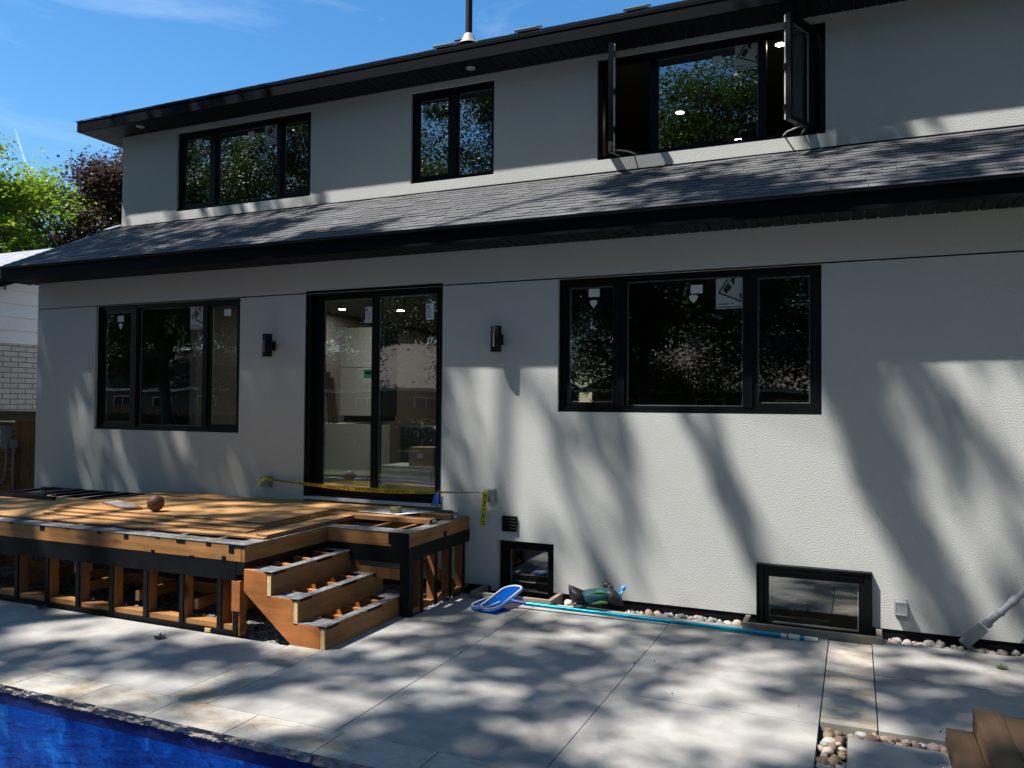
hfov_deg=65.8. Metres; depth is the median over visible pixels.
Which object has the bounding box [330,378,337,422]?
timber plank
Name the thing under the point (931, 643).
river stone
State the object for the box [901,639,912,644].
river stone
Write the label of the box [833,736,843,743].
river stone
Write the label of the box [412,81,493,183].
window
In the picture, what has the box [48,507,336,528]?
plywood sheet
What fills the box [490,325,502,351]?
wall lamp
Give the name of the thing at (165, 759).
water
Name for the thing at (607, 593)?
swim bag
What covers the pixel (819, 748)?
river stone
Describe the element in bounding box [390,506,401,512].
tape roll
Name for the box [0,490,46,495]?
dark batten
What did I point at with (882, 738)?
river stone
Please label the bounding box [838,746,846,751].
river stone
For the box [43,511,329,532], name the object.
plywood sheet
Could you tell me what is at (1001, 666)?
fallen leaf
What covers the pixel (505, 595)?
pool net
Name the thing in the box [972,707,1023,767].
composite board
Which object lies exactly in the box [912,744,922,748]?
river stone
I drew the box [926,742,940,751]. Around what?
river stone
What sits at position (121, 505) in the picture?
board offcut
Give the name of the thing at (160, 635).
fallen leaf
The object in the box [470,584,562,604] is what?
timber curb
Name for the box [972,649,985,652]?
river stone
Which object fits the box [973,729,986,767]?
composite board
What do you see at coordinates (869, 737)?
river stone
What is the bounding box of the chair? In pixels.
[0,426,17,490]
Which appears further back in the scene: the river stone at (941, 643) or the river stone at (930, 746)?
the river stone at (941, 643)
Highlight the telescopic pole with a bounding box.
[523,602,817,641]
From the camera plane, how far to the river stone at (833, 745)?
4.21 m
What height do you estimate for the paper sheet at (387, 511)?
0.002 m
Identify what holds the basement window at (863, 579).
in the house at (740, 282)
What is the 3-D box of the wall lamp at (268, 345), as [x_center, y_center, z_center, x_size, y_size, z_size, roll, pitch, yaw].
[-2.653,-0.421,8.631,0.104,0.245,0.155,0,-1,23]
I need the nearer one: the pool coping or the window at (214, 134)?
the pool coping
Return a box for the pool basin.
[0,692,326,767]
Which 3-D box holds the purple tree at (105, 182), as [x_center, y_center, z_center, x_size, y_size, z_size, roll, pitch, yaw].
[-11.560,-3.064,25.572,7.424,11.456,8.041,0,-1,23]
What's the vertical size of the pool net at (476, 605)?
0.038 m
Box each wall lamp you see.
[262,334,275,356]
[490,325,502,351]
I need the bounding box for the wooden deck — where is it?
[0,486,469,649]
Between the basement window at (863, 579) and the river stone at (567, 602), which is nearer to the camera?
the basement window at (863, 579)
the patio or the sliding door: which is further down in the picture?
the patio
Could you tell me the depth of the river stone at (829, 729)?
4.43 m
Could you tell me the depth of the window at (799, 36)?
7.96 m
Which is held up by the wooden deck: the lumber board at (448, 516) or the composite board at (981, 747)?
the lumber board at (448, 516)
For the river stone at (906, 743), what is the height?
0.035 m
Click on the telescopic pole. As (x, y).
(748, 631)
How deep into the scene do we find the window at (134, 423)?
9.55 m
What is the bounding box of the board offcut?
[102,500,142,509]
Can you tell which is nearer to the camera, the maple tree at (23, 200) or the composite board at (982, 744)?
the composite board at (982, 744)
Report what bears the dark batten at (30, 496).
on the wooden deck
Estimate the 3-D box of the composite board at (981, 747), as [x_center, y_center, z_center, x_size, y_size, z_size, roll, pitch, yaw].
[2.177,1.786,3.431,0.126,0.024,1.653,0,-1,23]
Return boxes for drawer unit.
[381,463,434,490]
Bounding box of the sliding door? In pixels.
[303,283,443,508]
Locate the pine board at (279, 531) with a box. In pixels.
[256,514,353,536]
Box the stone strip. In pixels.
[170,640,876,734]
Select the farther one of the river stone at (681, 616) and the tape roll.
the tape roll
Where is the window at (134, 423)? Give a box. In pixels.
[96,298,239,432]
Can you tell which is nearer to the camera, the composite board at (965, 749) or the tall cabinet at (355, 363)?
the composite board at (965, 749)
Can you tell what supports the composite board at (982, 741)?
on the composite board at (982, 744)
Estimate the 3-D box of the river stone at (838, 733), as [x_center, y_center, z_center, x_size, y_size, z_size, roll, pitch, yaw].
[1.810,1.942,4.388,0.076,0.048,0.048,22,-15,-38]
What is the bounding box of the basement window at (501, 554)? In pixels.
[491,539,553,598]
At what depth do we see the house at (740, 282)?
7.65 m
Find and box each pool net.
[470,596,499,609]
[478,585,526,614]
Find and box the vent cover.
[502,515,516,531]
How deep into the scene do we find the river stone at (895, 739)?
4.31 m
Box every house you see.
[0,0,1023,654]
[0,248,52,486]
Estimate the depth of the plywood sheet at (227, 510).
7.58 m
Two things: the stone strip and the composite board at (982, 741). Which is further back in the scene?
the stone strip
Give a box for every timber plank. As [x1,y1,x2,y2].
[326,367,330,422]
[327,372,334,422]
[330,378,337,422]
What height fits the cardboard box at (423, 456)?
0.228 m
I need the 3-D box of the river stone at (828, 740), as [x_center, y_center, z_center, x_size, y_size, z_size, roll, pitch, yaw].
[1.720,1.938,4.298,0.077,0.040,0.059,0,-1,21]
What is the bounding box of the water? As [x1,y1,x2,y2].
[0,704,257,767]
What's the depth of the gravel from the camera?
7.44 m
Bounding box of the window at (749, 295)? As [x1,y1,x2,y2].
[559,263,821,414]
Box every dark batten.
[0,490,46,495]
[0,492,55,499]
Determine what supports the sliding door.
in the house at (740, 282)
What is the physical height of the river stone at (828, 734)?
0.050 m
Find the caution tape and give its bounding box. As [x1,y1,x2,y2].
[255,477,487,526]
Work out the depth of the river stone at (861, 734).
4.35 m
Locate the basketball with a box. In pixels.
[147,495,164,510]
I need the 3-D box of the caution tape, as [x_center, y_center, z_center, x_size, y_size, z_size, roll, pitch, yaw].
[-1.520,1.179,8.084,2.816,0.365,0.064,0,-1,23]
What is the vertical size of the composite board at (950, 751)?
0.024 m
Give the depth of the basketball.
7.35 m
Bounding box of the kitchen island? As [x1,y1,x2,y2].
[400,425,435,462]
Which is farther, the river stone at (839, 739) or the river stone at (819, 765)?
the river stone at (839, 739)
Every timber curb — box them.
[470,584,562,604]
[742,615,882,650]
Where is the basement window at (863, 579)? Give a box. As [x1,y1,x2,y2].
[756,562,871,635]
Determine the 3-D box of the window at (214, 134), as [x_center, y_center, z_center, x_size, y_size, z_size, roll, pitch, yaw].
[-3.586,-2.946,10.639,2.284,1.091,0.111,0,-1,23]
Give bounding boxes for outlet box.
[264,476,271,486]
[487,488,495,501]
[894,599,906,614]
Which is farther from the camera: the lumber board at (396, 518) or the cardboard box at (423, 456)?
the cardboard box at (423, 456)
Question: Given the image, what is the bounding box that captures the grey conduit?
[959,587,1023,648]
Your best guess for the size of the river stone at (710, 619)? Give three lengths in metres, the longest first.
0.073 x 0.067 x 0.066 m
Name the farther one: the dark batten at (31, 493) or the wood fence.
the wood fence
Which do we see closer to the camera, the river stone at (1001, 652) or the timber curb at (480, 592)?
the river stone at (1001, 652)
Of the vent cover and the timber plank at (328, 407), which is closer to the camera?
the vent cover
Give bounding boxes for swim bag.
[568,582,625,608]
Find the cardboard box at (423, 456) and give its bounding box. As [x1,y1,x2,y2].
[409,446,434,466]
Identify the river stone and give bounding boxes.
[564,599,572,605]
[676,613,685,618]
[697,616,704,620]
[707,617,714,622]
[815,757,828,764]
[815,763,825,767]
[816,745,823,752]
[820,741,827,746]
[821,746,834,755]
[822,737,836,743]
[823,727,833,733]
[823,732,833,737]
[827,742,836,751]
[827,756,839,767]
[833,730,843,736]
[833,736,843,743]
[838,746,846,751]
[838,752,846,759]
[855,731,865,738]
[863,733,878,741]
[880,736,888,741]
[888,736,899,744]
[892,637,901,643]
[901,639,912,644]
[902,739,911,746]
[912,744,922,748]
[918,742,926,748]
[923,640,934,646]
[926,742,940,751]
[932,644,943,648]
[935,640,944,647]
[940,747,947,752]
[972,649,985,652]
[996,649,1008,655]
[1011,649,1020,655]
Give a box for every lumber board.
[330,511,436,523]
[406,512,456,519]
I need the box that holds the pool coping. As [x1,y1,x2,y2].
[0,661,513,767]
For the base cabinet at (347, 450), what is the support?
on the house at (740, 282)
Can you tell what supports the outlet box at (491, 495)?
attached to the house at (740, 282)
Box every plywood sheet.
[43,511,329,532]
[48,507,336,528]
[55,494,336,524]
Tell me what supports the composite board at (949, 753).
on the composite board
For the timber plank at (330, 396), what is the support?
on the base cabinet at (347, 450)
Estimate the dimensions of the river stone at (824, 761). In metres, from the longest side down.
0.078 x 0.054 x 0.051 m
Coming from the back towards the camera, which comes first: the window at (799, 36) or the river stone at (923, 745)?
the window at (799, 36)
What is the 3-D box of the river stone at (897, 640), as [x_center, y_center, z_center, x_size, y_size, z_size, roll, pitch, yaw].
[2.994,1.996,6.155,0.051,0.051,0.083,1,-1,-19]
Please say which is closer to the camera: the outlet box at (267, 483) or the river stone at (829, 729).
the river stone at (829, 729)
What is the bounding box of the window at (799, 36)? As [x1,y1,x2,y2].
[598,11,825,159]
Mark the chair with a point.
(7, 441)
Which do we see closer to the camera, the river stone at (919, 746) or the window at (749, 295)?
the river stone at (919, 746)
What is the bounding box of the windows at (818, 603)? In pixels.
[498,549,856,629]
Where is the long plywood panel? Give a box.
[149,491,418,515]
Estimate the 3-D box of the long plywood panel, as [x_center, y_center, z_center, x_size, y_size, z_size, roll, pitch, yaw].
[-2.553,1.252,8.361,3.380,0.027,0.390,0,-1,23]
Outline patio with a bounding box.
[0,593,1023,767]
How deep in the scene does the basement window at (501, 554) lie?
7.59 m
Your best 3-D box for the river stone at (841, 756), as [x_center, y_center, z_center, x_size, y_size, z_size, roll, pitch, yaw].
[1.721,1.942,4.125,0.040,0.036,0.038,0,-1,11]
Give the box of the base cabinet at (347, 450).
[325,423,389,480]
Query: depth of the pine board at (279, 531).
6.80 m
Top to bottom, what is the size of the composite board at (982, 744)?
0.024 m
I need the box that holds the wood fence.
[0,411,35,490]
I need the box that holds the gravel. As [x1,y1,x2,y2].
[0,552,468,648]
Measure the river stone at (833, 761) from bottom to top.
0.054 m
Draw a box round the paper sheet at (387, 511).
[358,509,431,514]
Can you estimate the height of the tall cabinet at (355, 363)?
1.270 m
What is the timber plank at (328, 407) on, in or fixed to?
on the base cabinet at (347, 450)
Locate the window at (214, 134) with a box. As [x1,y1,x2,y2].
[178,112,310,210]
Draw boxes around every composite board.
[945,737,953,767]
[946,728,985,767]
[946,734,955,767]
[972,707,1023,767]
[972,713,993,767]
[972,721,989,767]
[973,719,991,767]
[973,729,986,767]
[1002,715,1023,762]
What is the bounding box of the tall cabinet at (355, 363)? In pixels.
[340,327,397,421]
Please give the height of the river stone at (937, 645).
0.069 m
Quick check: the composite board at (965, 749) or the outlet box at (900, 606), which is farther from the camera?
the outlet box at (900, 606)
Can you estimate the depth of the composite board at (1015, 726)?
3.97 m
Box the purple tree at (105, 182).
[32,144,122,249]
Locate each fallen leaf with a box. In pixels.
[152,633,165,637]
[996,664,1008,668]
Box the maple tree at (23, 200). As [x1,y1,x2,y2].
[0,132,116,253]

